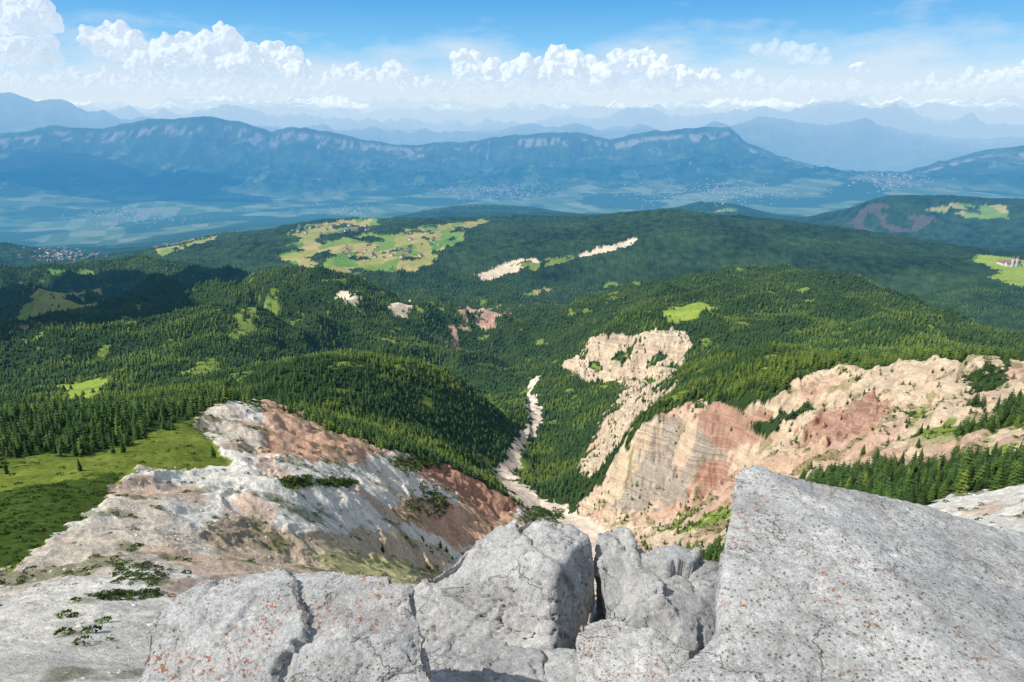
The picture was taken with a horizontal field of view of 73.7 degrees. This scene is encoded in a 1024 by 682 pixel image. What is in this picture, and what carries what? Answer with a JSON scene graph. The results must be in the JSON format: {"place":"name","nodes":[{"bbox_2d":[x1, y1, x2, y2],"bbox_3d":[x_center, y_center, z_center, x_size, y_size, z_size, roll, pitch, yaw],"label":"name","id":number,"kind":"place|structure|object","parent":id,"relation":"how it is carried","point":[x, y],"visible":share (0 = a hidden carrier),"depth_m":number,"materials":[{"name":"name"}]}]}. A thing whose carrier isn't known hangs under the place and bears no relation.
{"place":"outdoors","nodes":[
{"label":"outdoors","id":0,"kind":"place"},
{"bbox_2d":[0,0,64,71],"bbox_3d":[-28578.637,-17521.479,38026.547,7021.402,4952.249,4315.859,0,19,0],"label":"cloud","id":1,"kind":"structure","parent":0,"point":[26,47],"depth_m":37112.96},
{"bbox_2d":[76,20,315,80],"bbox_3d":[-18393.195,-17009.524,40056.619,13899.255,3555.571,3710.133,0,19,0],"label":"cloud","id":2,"kind":"structure","parent":0,"point":[215,55],"depth_m":39216.27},
{"bbox_2d":[325,60,445,83],"bbox_3d":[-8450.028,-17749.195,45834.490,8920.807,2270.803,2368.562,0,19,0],"label":"cloud","id":3,"kind":"structure","parent":0,"point":[392,70],"depth_m":45572.13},
{"bbox_2d":[0,290,1023,681],"bbox_3d":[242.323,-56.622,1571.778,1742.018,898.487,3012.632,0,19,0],"label":"mountain slope","id":4,"kind":"structure","parent":0,"point":[710,452],"depth_m":432.98,"materials":[{"name":"stone"}]},
{"bbox_2d":[0,437,7,452],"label":"conifer tree","id":5,"kind":"object","parent":4,"relation":"on","point":[3,444],"visible":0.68,"depth_m":315.81,"materials":[{"name":"green plant"}]},
{"bbox_2d":[3,433,13,447],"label":"conifer tree","id":6,"kind":"object","parent":4,"relation":"on","point":[5,438],"visible":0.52,"depth_m":320.14,"materials":[{"name":"green plant"}]},
{"bbox_2d":[13,405,20,421],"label":"conifer tree","id":7,"kind":"object","parent":4,"relation":"on","point":[15,412],"visible":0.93,"depth_m":444.23,"materials":[{"name":"green plant"}]},
{"bbox_2d":[14,436,23,454],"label":"conifer tree","id":8,"kind":"object","parent":4,"relation":"on","point":[19,446],"visible":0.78,"depth_m":312.76,"materials":[{"name":"green plant"}]},
{"bbox_2d":[23,438,31,455],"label":"conifer tree","id":9,"kind":"object","parent":4,"relation":"on","point":[26,448],"visible":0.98,"depth_m":310.49,"materials":[{"name":"green plant"}]},
{"bbox_2d":[33,434,39,451],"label":"conifer tree","id":10,"kind":"object","parent":4,"relation":"on","point":[36,442],"visible":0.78,"depth_m":320.22,"materials":[{"name":"green plant"}]},
{"bbox_2d":[47,434,52,450],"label":"conifer tree","id":11,"kind":"object","parent":4,"relation":"on","point":[50,446],"visible":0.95,"depth_m":327.68,"materials":[{"name":"green plant"}]},
{"bbox_2d":[47,428,54,443],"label":"conifer tree","id":12,"kind":"object","parent":4,"relation":"on","point":[52,437],"visible":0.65,"depth_m":343.82,"materials":[{"name":"green plant"}]},
{"bbox_2d":[51,398,58,413],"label":"conifer tree","id":13,"kind":"object","parent":4,"relation":"on","point":[53,405],"visible":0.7,"depth_m":465.51,"materials":[{"name":"green plant"}]},
{"bbox_2d":[79,410,86,422],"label":"conifer tree","id":14,"kind":"object","parent":4,"relation":"on","point":[82,418],"visible":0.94,"depth_m":405.17,"materials":[{"name":"green plant"}]},
{"bbox_2d":[89,432,97,448],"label":"conifer tree","id":15,"kind":"object","parent":4,"relation":"on","point":[93,442],"visible":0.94,"depth_m":340.35,"materials":[{"name":"green plant"}]},
{"bbox_2d":[100,400,106,416],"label":"conifer tree","id":16,"kind":"object","parent":4,"relation":"on","point":[103,407],"visible":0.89,"depth_m":428.54,"materials":[{"name":"green plant"}]},
{"bbox_2d":[101,433,108,448],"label":"conifer tree","id":17,"kind":"object","parent":4,"relation":"on","point":[104,443],"visible":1,"depth_m":342.06,"materials":[{"name":"green plant"}]},
{"bbox_2d":[104,413,111,427],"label":"conifer tree","id":18,"kind":"object","parent":4,"relation":"on","point":[106,422],"visible":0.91,"depth_m":387.53,"materials":[{"name":"green plant"}]},
{"bbox_2d":[114,412,120,427],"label":"conifer tree","id":19,"kind":"object","parent":4,"relation":"on","point":[117,420],"visible":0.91,"depth_m":380.40,"materials":[{"name":"green plant"}]},
{"bbox_2d":[83,588,175,600],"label":"dwarf pine thicket","id":20,"kind":"object","parent":4,"relation":"on","point":[129,594],"visible":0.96,"depth_m":119.84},
{"bbox_2d":[132,409,139,423],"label":"conifer tree","id":21,"kind":"object","parent":4,"relation":"on","point":[135,416],"visible":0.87,"depth_m":395.61,"materials":[{"name":"green plant"}]},
{"bbox_2d":[109,558,172,586],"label":"dwarf pine thicket","id":22,"kind":"object","parent":4,"relation":"on","point":[139,566],"visible":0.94,"depth_m":138.06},
{"bbox_2d":[146,407,152,420],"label":"conifer tree","id":23,"kind":"object","parent":4,"relation":"on","point":[149,415],"visible":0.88,"depth_m":401.43,"materials":[{"name":"green plant"}]},
{"bbox_2d":[222,384,229,399],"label":"conifer tree","id":24,"kind":"object","parent":4,"relation":"on","point":[225,394],"visible":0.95,"depth_m":511.15,"materials":[{"name":"green plant"}]},
{"bbox_2d":[138,568,430,681],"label":"limestone boulder","id":25,"kind":"object","parent":4,"relation":"on","point":[280,625],"visible":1,"depth_m":1.94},
{"bbox_2d":[277,474,314,490],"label":"dwarf pine thicket","id":26,"kind":"object","parent":4,"relation":"on","point":[292,481],"visible":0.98,"depth_m":332.67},
{"bbox_2d":[314,476,359,487],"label":"dwarf pine thicket","id":27,"kind":"object","parent":4,"relation":"on","point":[335,482],"visible":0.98,"depth_m":371.08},
{"bbox_2d":[388,452,442,471],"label":"dwarf pine thicket","id":28,"kind":"object","parent":4,"relation":"on","point":[423,461],"visible":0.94,"depth_m":676.83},
{"bbox_2d":[401,480,455,519],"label":"dwarf pine thicket","id":29,"kind":"object","parent":4,"relation":"on","point":[434,492],"visible":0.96,"depth_m":554.59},
{"bbox_2d":[424,635,547,681],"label":"limestone boulder","id":30,"kind":"object","parent":4,"relation":"on","point":[484,658],"visible":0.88,"depth_m":2.63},
{"bbox_2d":[413,520,594,651],"bbox_3d":[-0.040,1.544,3.304,0.807,1.310,0.653,6,20,17],"label":"limestone boulder","id":31,"kind":"object","parent":4,"relation":"on","point":[526,585],"visible":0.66,"depth_m":3.04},
{"bbox_2d":[0,407,1022,681],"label":"scree stones","id":32,"kind":"object","parent":4,"relation":"on","point":[210,549],"visible":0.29,"depth_m":182.37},
{"bbox_2d":[0,340,1023,560],"bbox_3d":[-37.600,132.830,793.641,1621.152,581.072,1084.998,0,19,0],"label":"conifer forest","id":33,"kind":"object","parent":4,"relation":"on","point":[163,398],"visible":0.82,"depth_m":923.82,"materials":[{"name":"plant"}]},
{"bbox_2d":[0,374,1023,646],"bbox_3d":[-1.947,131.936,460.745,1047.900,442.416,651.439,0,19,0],"label":"dwarf pine scrub","id":34,"kind":"object","parent":4,"relation":"on","point":[68,572],"visible":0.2,"depth_m":221.32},
{"bbox_2d":[519,505,564,523],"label":"dwarf pine thicket","id":35,"kind":"object","parent":4,"relation":"on","point":[542,512],"visible":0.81,"depth_m":949.07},
{"bbox_2d":[541,648,575,681],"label":"limestone boulder","id":36,"kind":"object","parent":4,"relation":"on","point":[558,665],"visible":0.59,"depth_m":2.61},
{"bbox_2d":[573,617,688,681],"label":"limestone boulder","id":37,"kind":"object","parent":4,"relation":"on","point":[613,649],"visible":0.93,"depth_m":2.29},
{"bbox_2d":[589,526,718,658],"bbox_3d":[0.720,1.561,3.313,0.729,1.137,0.708,4,19,10],"label":"limestone boulder","id":38,"kind":"object","parent":4,"relation":"on","point":[668,592],"visible":0.49,"depth_m":3.13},
{"bbox_2d":[663,465,1023,681],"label":"limestone boulder","id":39,"kind":"object","parent":4,"relation":"on","point":[816,582],"visible":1,"depth_m":1.72,"materials":[{"name":"stone"}]},
{"bbox_2d":[844,475,851,489],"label":"conifer tree","id":40,"kind":"object","parent":4,"relation":"on","point":[848,483],"visible":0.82,"depth_m":372.01,"materials":[{"name":"green plant"}]},
{"bbox_2d":[861,472,868,486],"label":"conifer tree","id":41,"kind":"object","parent":4,"relation":"on","point":[865,479],"visible":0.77,"depth_m":367.95,"materials":[{"name":"green plant"}]},
{"bbox_2d":[874,470,882,483],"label":"conifer tree","id":42,"kind":"object","parent":4,"relation":"on","point":[878,478],"visible":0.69,"depth_m":347.77,"materials":[{"name":"green plant"}]},
{"bbox_2d":[875,480,882,495],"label":"conifer tree","id":43,"kind":"object","parent":4,"relation":"on","point":[880,489],"visible":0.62,"depth_m":305.83,"materials":[{"name":"green plant"}]},
{"bbox_2d":[882,482,891,495],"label":"conifer tree","id":44,"kind":"object","parent":4,"relation":"on","point":[888,489],"visible":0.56,"depth_m":277.60,"materials":[{"name":"green plant"}]},
{"bbox_2d":[887,455,892,469],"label":"conifer tree","id":45,"kind":"object","parent":4,"relation":"on","point":[889,462],"visible":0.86,"depth_m":407.09,"materials":[{"name":"green plant"}]},
{"bbox_2d":[889,465,893,480],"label":"conifer tree","id":46,"kind":"object","parent":4,"relation":"on","point":[891,474],"visible":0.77,"depth_m":351.63,"materials":[{"name":"green plant"}]},
{"bbox_2d":[893,486,903,499],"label":"conifer tree","id":47,"kind":"object","parent":4,"relation":"on","point":[899,495],"visible":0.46,"depth_m":227.63,"materials":[{"name":"green plant"}]},
{"bbox_2d":[895,462,903,477],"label":"conifer tree","id":48,"kind":"object","parent":4,"relation":"on","point":[899,472],"visible":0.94,"depth_m":359.48,"materials":[{"name":"green plant"}]},
{"bbox_2d":[898,452,904,464],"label":"conifer tree","id":49,"kind":"object","parent":4,"relation":"on","point":[902,459],"visible":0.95,"depth_m":411.02,"materials":[{"name":"green plant"}]},
{"bbox_2d":[899,473,911,489],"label":"conifer tree","id":50,"kind":"object","parent":4,"relation":"on","point":[906,481],"visible":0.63,"depth_m":282.36,"materials":[{"name":"green plant"}]},
{"bbox_2d":[906,484,915,502],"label":"conifer tree","id":51,"kind":"object","parent":4,"relation":"on","point":[910,497],"visible":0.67,"depth_m":220.28,"materials":[{"name":"green plant"}]},
{"bbox_2d":[911,459,918,472],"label":"conifer tree","id":52,"kind":"object","parent":4,"relation":"on","point":[916,466],"visible":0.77,"depth_m":357.01,"materials":[{"name":"green plant"}]},
{"bbox_2d":[918,448,923,461],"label":"conifer tree","id":53,"kind":"object","parent":4,"relation":"on","point":[920,457],"visible":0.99,"depth_m":392.74,"materials":[{"name":"green plant"}]},
{"bbox_2d":[916,483,927,504],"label":"conifer tree","id":54,"kind":"object","parent":4,"relation":"on","point":[922,497],"visible":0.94,"depth_m":218.80,"materials":[{"name":"green plant"}]},
{"bbox_2d":[926,481,936,502],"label":"conifer tree","id":55,"kind":"object","parent":4,"relation":"on","point":[931,495],"visible":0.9,"depth_m":227.00,"materials":[{"name":"green plant"}]},
{"bbox_2d":[929,461,937,477],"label":"conifer tree","id":56,"kind":"object","parent":4,"relation":"on","point":[934,467],"visible":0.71,"depth_m":311.62,"materials":[{"name":"green plant"}]},
{"bbox_2d":[935,478,938,499],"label":"conifer tree","id":57,"kind":"object","parent":4,"relation":"on","point":[936,492],"visible":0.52,"depth_m":229.87,"materials":[{"name":"green plant"}]},
{"bbox_2d":[937,477,949,498],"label":"conifer tree","id":58,"kind":"object","parent":4,"relation":"on","point":[943,491],"visible":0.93,"depth_m":234.99,"materials":[{"name":"green plant"}]},
{"bbox_2d":[949,468,956,491],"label":"conifer tree","id":59,"kind":"object","parent":4,"relation":"on","point":[954,476],"visible":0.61,"depth_m":249.53,"materials":[{"name":"green plant"}]},
{"bbox_2d":[953,421,962,435],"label":"conifer tree","id":60,"kind":"object","parent":4,"relation":"on","point":[957,431],"visible":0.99,"depth_m":468.10,"materials":[{"name":"green plant"}]},
{"bbox_2d":[949,465,968,493],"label":"conifer tree","id":61,"kind":"object","parent":4,"relation":"on","point":[954,484],"visible":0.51,"depth_m":224.48,"materials":[{"name":"green plant"}]},
{"bbox_2d":[955,466,970,493],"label":"conifer tree","id":62,"kind":"object","parent":4,"relation":"on","point":[962,486],"visible":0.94,"depth_m":218.26,"materials":[{"name":"green plant"}]},
{"bbox_2d":[962,418,969,432],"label":"conifer tree","id":63,"kind":"object","parent":4,"relation":"on","point":[966,425],"visible":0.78,"depth_m":468.40,"materials":[{"name":"green plant"}]},
{"bbox_2d":[966,446,973,460],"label":"conifer tree","id":64,"kind":"object","parent":4,"relation":"on","point":[971,453],"visible":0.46,"depth_m":320.60,"materials":[{"name":"green plant"}]},
{"bbox_2d":[969,463,973,483],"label":"conifer tree","id":65,"kind":"object","parent":4,"relation":"on","point":[971,473],"visible":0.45,"depth_m":248.09,"materials":[{"name":"green plant"}]},
{"bbox_2d":[971,461,977,480],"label":"conifer tree","id":66,"kind":"object","parent":4,"relation":"on","point":[974,470],"visible":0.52,"depth_m":248.62,"materials":[{"name":"green plant"}]},
{"bbox_2d":[972,478,980,492],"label":"conifer tree","id":67,"kind":"object","parent":4,"relation":"on","point":[976,487],"visible":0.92,"depth_m":217.56,"materials":[{"name":"green plant"}]},
{"bbox_2d":[969,462,986,490],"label":"conifer tree","id":68,"kind":"object","parent":4,"relation":"on","point":[981,473],"visible":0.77,"depth_m":220.40,"materials":[{"name":"green plant"}]},
{"bbox_2d":[980,467,990,489],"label":"conifer tree","id":69,"kind":"object","parent":4,"relation":"on","point":[983,484],"visible":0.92,"depth_m":218.51,"materials":[{"name":"green plant"}]},
{"bbox_2d":[985,468,993,488],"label":"conifer tree","id":70,"kind":"object","parent":4,"relation":"on","point":[990,476],"visible":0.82,"depth_m":218.06,"materials":[{"name":"green plant"}]},
{"bbox_2d":[989,441,997,460],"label":"conifer tree","id":71,"kind":"object","parent":4,"relation":"on","point":[995,450],"visible":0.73,"depth_m":322.03,"materials":[{"name":"green plant"}]},
{"bbox_2d":[988,465,1004,489],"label":"conifer tree","id":72,"kind":"object","parent":4,"relation":"on","point":[997,481],"visible":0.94,"depth_m":208.31,"materials":[{"name":"green plant"}]},
{"bbox_2d":[994,457,998,473],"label":"conifer tree","id":73,"kind":"object","parent":4,"relation":"on","point":[996,463],"visible":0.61,"depth_m":258.75,"materials":[{"name":"green plant"}]},
{"bbox_2d":[997,454,1006,468],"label":"conifer tree","id":74,"kind":"object","parent":4,"relation":"on","point":[1002,460],"visible":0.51,"depth_m":269.47,"materials":[{"name":"green plant"}]},
{"bbox_2d":[1001,350,1009,363],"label":"conifer tree","id":75,"kind":"object","parent":4,"relation":"on","point":[1005,358],"visible":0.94,"depth_m":635.54,"materials":[{"name":"green plant"}]},
{"bbox_2d":[1002,462,1010,485],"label":"conifer tree","id":76,"kind":"object","parent":4,"relation":"on","point":[1006,475],"visible":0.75,"depth_m":221.77,"materials":[{"name":"green plant"}]},
{"bbox_2d":[1006,458,1020,485],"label":"conifer tree","id":77,"kind":"object","parent":4,"relation":"on","point":[1018,462],"visible":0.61,"depth_m":207.27,"materials":[{"name":"green plant"}]},
{"bbox_2d":[1007,462,1023,485],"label":"conifer tree","id":78,"kind":"object","parent":4,"relation":"on","point":[1017,478],"visible":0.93,"depth_m":205.18,"materials":[{"name":"green plant"}]},
{"bbox_2d":[0,195,1023,329],"bbox_3d":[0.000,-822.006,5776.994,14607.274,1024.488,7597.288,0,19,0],"label":"hills","id":79,"kind":"structure","parent":0,"point":[919,244],"depth_m":4870.51,"materials":[{"name":"plant"}]},
{"bbox_2d":[18,246,107,261],"bbox_3d":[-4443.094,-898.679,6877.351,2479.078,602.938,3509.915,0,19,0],"label":"distant town","id":80,"kind":"object","parent":79,"relation":"on","point":[57,254],"visible":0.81,"depth_m":5495.69},
{"bbox_2d":[0,254,1023,453],"bbox_3d":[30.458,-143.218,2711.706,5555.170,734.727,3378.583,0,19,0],"label":"conifer forest","id":81,"kind":"object","parent":79,"relation":"on","point":[232,363],"visible":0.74,"depth_m":1950.39,"materials":[{"name":"plant"}]},
{"bbox_2d":[997,256,1021,266],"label":"monastery","id":82,"kind":"structure","parent":79,"relation":"on","point":[1012,262],"depth_m":4225.78,"materials":[{"name":"paint"}]},
{"bbox_2d":[0,116,1023,199],"bbox_3d":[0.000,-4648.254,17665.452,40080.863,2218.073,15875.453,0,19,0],"label":"mountain range","id":83,"kind":"structure","parent":0,"point":[57,161],"depth_m":16842.93,"materials":[{"name":"stone"}]},
{"bbox_2d":[0,171,414,197],"bbox_3d":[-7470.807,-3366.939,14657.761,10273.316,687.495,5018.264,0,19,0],"label":"distant town","id":84,"kind":"object","parent":83,"relation":"on","point":[172,183],"visible":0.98,"depth_m":15292.00},
{"bbox_2d":[0,266,1023,572],"bbox_3d":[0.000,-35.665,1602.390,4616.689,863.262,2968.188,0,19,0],"label":"forest floor","id":85,"kind":"structure","parent":0,"point":[306,302],"depth_m":1846.74,"materials":[{"name":"plant"}]},
{"bbox_2d":[0,92,1023,171],"bbox_3d":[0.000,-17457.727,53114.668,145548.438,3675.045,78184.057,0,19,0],"label":"distant mountains","id":86,"kind":"structure","parent":0,"point":[865,132],"depth_m":34064.91,"materials":[{"name":"stone"}]},
{"bbox_2d":[0,182,1023,248],"bbox_3d":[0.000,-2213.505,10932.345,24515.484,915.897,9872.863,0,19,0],"label":"valley floor","id":87,"kind":"structure","parent":0,"point":[24,221],"depth_m":12613.07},
{"bbox_2d":[43,196,250,227],"bbox_3d":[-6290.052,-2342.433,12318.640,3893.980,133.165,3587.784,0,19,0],"label":"distant town","id":88,"kind":"object","parent":87,"relation":"on","point":[115,218],"visible":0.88,"depth_m":11756.27},
{"bbox_2d":[290,203,376,215],"bbox_3d":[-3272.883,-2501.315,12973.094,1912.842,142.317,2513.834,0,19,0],"label":"distant town","id":89,"kind":"object","parent":87,"relation":"on","point":[337,210],"visible":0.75,"depth_m":12900.06},
{"bbox_2d":[404,175,577,202],"bbox_3d":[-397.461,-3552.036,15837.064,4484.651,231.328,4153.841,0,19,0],"label":"distant town","id":90,"kind":"object","parent":87,"relation":"on","point":[489,187],"visible":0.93,"depth_m":15673.52},
{"bbox_2d":[570,178,831,208],"bbox_3d":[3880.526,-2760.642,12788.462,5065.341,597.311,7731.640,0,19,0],"label":"distant town","id":91,"kind":"object","parent":87,"relation":"on","point":[706,193],"visible":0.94,"depth_m":14118.99},
{"bbox_2d":[837,171,954,192],"bbox_3d":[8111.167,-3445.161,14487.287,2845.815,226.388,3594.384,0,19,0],"label":"distant town","id":92,"kind":"object","parent":87,"relation":"on","point":[911,177],"visible":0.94,"depth_m":14053.75},
{"bbox_2d":[0,272,1023,572],"bbox_3d":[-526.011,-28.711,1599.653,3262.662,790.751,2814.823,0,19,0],"label":"meadow","id":93,"kind":"structure","parent":0,"point":[154,452],"depth_m":329.50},
{"bbox_2d":[12,441,20,457],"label":"conifer tree","id":94,"kind":"object","parent":93,"relation":"on","point":[16,451],"visible":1,"depth_m":306.39,"materials":[{"name":"green plant"}]},
{"bbox_2d":[58,435,67,452],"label":"conifer tree","id":95,"kind":"object","parent":93,"relation":"on","point":[62,446],"visible":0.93,"depth_m":321.67,"materials":[{"name":"green plant"}]},
{"bbox_2d":[72,440,79,456],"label":"conifer tree","id":96,"kind":"object","parent":93,"relation":"on","point":[74,451],"visible":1,"depth_m":315.66,"materials":[{"name":"green plant"}]},
{"bbox_2d":[77,437,88,455],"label":"conifer tree","id":97,"kind":"object","parent":93,"relation":"on","point":[82,451],"visible":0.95,"depth_m":320.16,"materials":[{"name":"green plant"}]},
{"bbox_2d":[111,430,118,445],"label":"conifer tree","id":98,"kind":"object","parent":93,"relation":"on","point":[114,439],"visible":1,"depth_m":347.36,"materials":[{"name":"green plant"}]},
{"bbox_2d":[120,439,126,452],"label":"conifer tree","id":99,"kind":"object","parent":93,"relation":"on","point":[123,448],"visible":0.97,"depth_m":334.91,"materials":[{"name":"green plant"}]},
{"bbox_2d":[123,433,130,447],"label":"conifer tree","id":100,"kind":"object","parent":93,"relation":"on","point":[126,443],"visible":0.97,"depth_m":344.18,"materials":[{"name":"green plant"}]},
{"bbox_2d":[132,425,139,438],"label":"conifer tree","id":101,"kind":"object","parent":93,"relation":"on","point":[136,434],"visible":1,"depth_m":362.21,"materials":[{"name":"green plant"}]},
{"bbox_2d":[140,426,147,438],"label":"conifer tree","id":102,"kind":"object","parent":93,"relation":"on","point":[143,433],"visible":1,"depth_m":363.75,"materials":[{"name":"green plant"}]},
{"bbox_2d":[210,445,216,457],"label":"conifer tree","id":103,"kind":"object","parent":93,"relation":"on","point":[213,453],"visible":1,"depth_m":343.99,"materials":[{"name":"green plant"}]},
{"bbox_2d":[988,415,995,432],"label":"conifer tree","id":104,"kind":"object","parent":93,"relation":"on","point":[992,425],"visible":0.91,"depth_m":434.85,"materials":[{"name":"green plant"}]},
{"bbox_2d":[0,0,1023,107],"label":"sky","id":105,"kind":"structure","parent":0,"point":[918,51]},
{"bbox_2d":[492,375,609,557],"bbox_3d":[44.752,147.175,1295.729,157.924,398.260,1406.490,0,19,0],"label":"stream bed","id":106,"kind":"object","parent":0,"point":[530,498],"visible":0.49,"depth_m":1063.41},
{"bbox_2d":[450,44,722,87],"bbox_3d":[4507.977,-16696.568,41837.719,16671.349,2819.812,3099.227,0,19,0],"label":"cloud","id":107,"kind":"structure","parent":0,"point":[563,62],"depth_m":41160.36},
{"bbox_2d":[736,68,756,76],"bbox_3d":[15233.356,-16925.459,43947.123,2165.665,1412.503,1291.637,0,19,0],"label":"cloud","id":108,"kind":"structure","parent":0,"point":[751,73],"depth_m":43419.66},
{"bbox_2d":[848,62,870,71],"bbox_3d":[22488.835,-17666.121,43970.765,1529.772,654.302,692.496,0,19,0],"label":"cloud","id":109,"kind":"structure","parent":0,"point":[859,66],"depth_m":43806.21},
{"bbox_2d":[962,60,1023,75],"bbox_3d":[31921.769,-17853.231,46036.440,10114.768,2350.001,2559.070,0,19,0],"label":"cloud","id":110,"kind":"structure","parent":0,"point":[1005,70],"depth_m":46233.05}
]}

